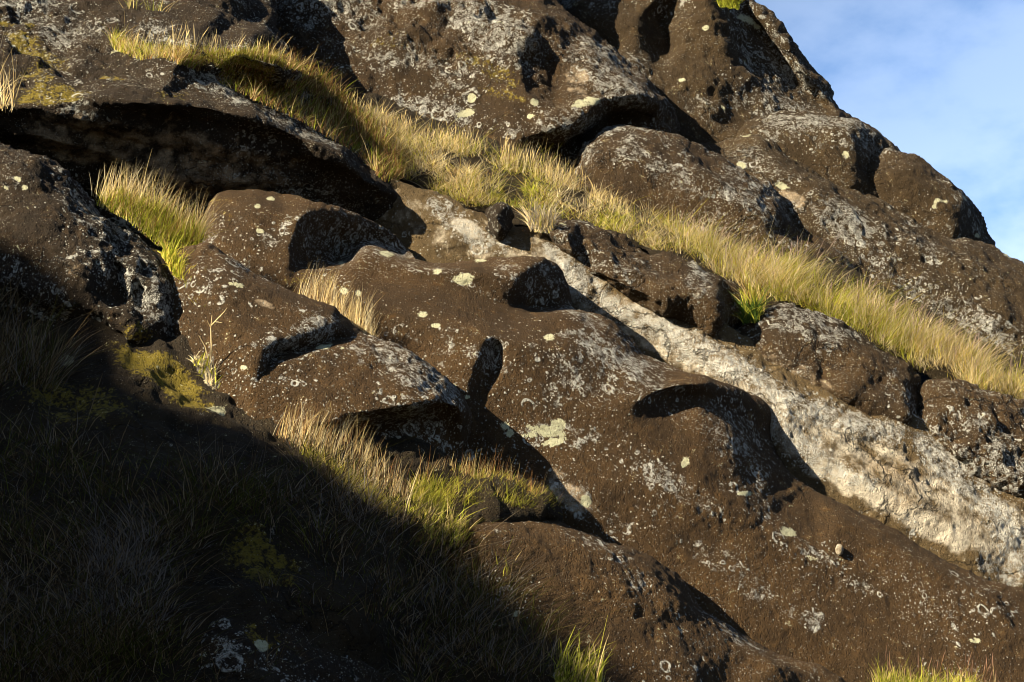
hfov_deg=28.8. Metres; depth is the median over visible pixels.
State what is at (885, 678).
grass tuft
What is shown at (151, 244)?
hillside ground
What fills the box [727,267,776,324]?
grass tuft
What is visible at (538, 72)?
outcrop
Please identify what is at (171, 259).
grass tuft
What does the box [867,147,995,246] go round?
skyline boulder
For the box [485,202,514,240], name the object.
knob stone
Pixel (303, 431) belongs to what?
grass tuft
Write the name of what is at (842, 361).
rim block
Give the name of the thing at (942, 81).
sky
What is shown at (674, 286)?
rim boulder
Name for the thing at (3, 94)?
grass tuft
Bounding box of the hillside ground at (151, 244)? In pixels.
[116,225,930,384]
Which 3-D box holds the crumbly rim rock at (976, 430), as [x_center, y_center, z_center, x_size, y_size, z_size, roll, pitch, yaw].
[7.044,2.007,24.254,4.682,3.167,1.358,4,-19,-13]
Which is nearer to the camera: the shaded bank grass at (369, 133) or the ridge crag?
the shaded bank grass at (369, 133)
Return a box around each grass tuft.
[0,33,22,111]
[89,154,224,247]
[96,12,292,73]
[117,0,171,11]
[157,227,199,304]
[187,351,223,392]
[273,402,417,517]
[297,256,387,336]
[393,443,570,511]
[405,487,520,575]
[506,185,578,233]
[547,615,615,681]
[716,0,742,9]
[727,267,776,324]
[859,647,995,681]
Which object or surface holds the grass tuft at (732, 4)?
on the ridge crag
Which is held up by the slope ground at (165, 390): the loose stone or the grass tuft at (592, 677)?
the grass tuft at (592, 677)
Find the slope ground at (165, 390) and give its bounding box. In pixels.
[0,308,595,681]
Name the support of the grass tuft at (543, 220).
attached to the quarry wall
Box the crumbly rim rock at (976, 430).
[917,377,1023,496]
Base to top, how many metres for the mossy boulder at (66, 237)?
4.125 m
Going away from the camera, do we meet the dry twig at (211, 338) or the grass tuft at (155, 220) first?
the dry twig at (211, 338)
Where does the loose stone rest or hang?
on the reclining statue at (611, 429)
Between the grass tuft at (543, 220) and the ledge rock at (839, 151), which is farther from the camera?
the ledge rock at (839, 151)
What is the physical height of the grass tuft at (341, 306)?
0.943 m
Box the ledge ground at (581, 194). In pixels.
[291,52,1023,398]
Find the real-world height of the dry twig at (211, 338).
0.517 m
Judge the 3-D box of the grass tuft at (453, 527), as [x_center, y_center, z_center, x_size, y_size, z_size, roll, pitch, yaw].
[-0.407,1.858,19.106,0.720,0.816,1.648,-14,-23,37]
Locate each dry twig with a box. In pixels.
[199,308,226,362]
[403,472,417,519]
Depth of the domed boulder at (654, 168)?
25.99 m
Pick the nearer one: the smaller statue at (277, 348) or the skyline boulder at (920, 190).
the smaller statue at (277, 348)
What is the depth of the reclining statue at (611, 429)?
21.39 m
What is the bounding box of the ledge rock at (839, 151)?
[737,110,899,197]
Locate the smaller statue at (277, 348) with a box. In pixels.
[163,242,471,465]
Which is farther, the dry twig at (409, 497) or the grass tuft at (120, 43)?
the grass tuft at (120, 43)
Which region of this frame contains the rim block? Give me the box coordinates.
[736,302,920,423]
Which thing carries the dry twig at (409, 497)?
on the slope ground at (165, 390)
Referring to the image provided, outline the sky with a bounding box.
[755,0,1023,261]
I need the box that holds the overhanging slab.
[0,0,396,243]
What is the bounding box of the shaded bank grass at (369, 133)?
[165,35,426,183]
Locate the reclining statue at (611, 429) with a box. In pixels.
[201,189,1023,681]
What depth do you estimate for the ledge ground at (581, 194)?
25.43 m
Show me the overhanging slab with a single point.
(91, 101)
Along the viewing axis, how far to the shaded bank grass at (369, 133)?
24.29 m
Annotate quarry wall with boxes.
[365,163,1023,588]
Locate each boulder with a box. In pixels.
[0,142,174,343]
[442,520,845,681]
[543,216,745,336]
[574,124,861,273]
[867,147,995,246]
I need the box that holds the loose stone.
[835,544,843,555]
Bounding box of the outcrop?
[275,0,679,170]
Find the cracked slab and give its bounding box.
[197,615,380,681]
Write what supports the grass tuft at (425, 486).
on the slope ground at (165, 390)
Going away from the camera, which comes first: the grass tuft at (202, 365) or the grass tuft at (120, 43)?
the grass tuft at (202, 365)
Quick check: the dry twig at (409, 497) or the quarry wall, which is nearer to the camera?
the dry twig at (409, 497)
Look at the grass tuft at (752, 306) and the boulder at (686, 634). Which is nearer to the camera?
the boulder at (686, 634)
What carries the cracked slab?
on the slope ground at (165, 390)
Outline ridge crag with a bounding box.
[558,0,894,145]
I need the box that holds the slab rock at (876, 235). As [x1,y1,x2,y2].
[699,134,1023,359]
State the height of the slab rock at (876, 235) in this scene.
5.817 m

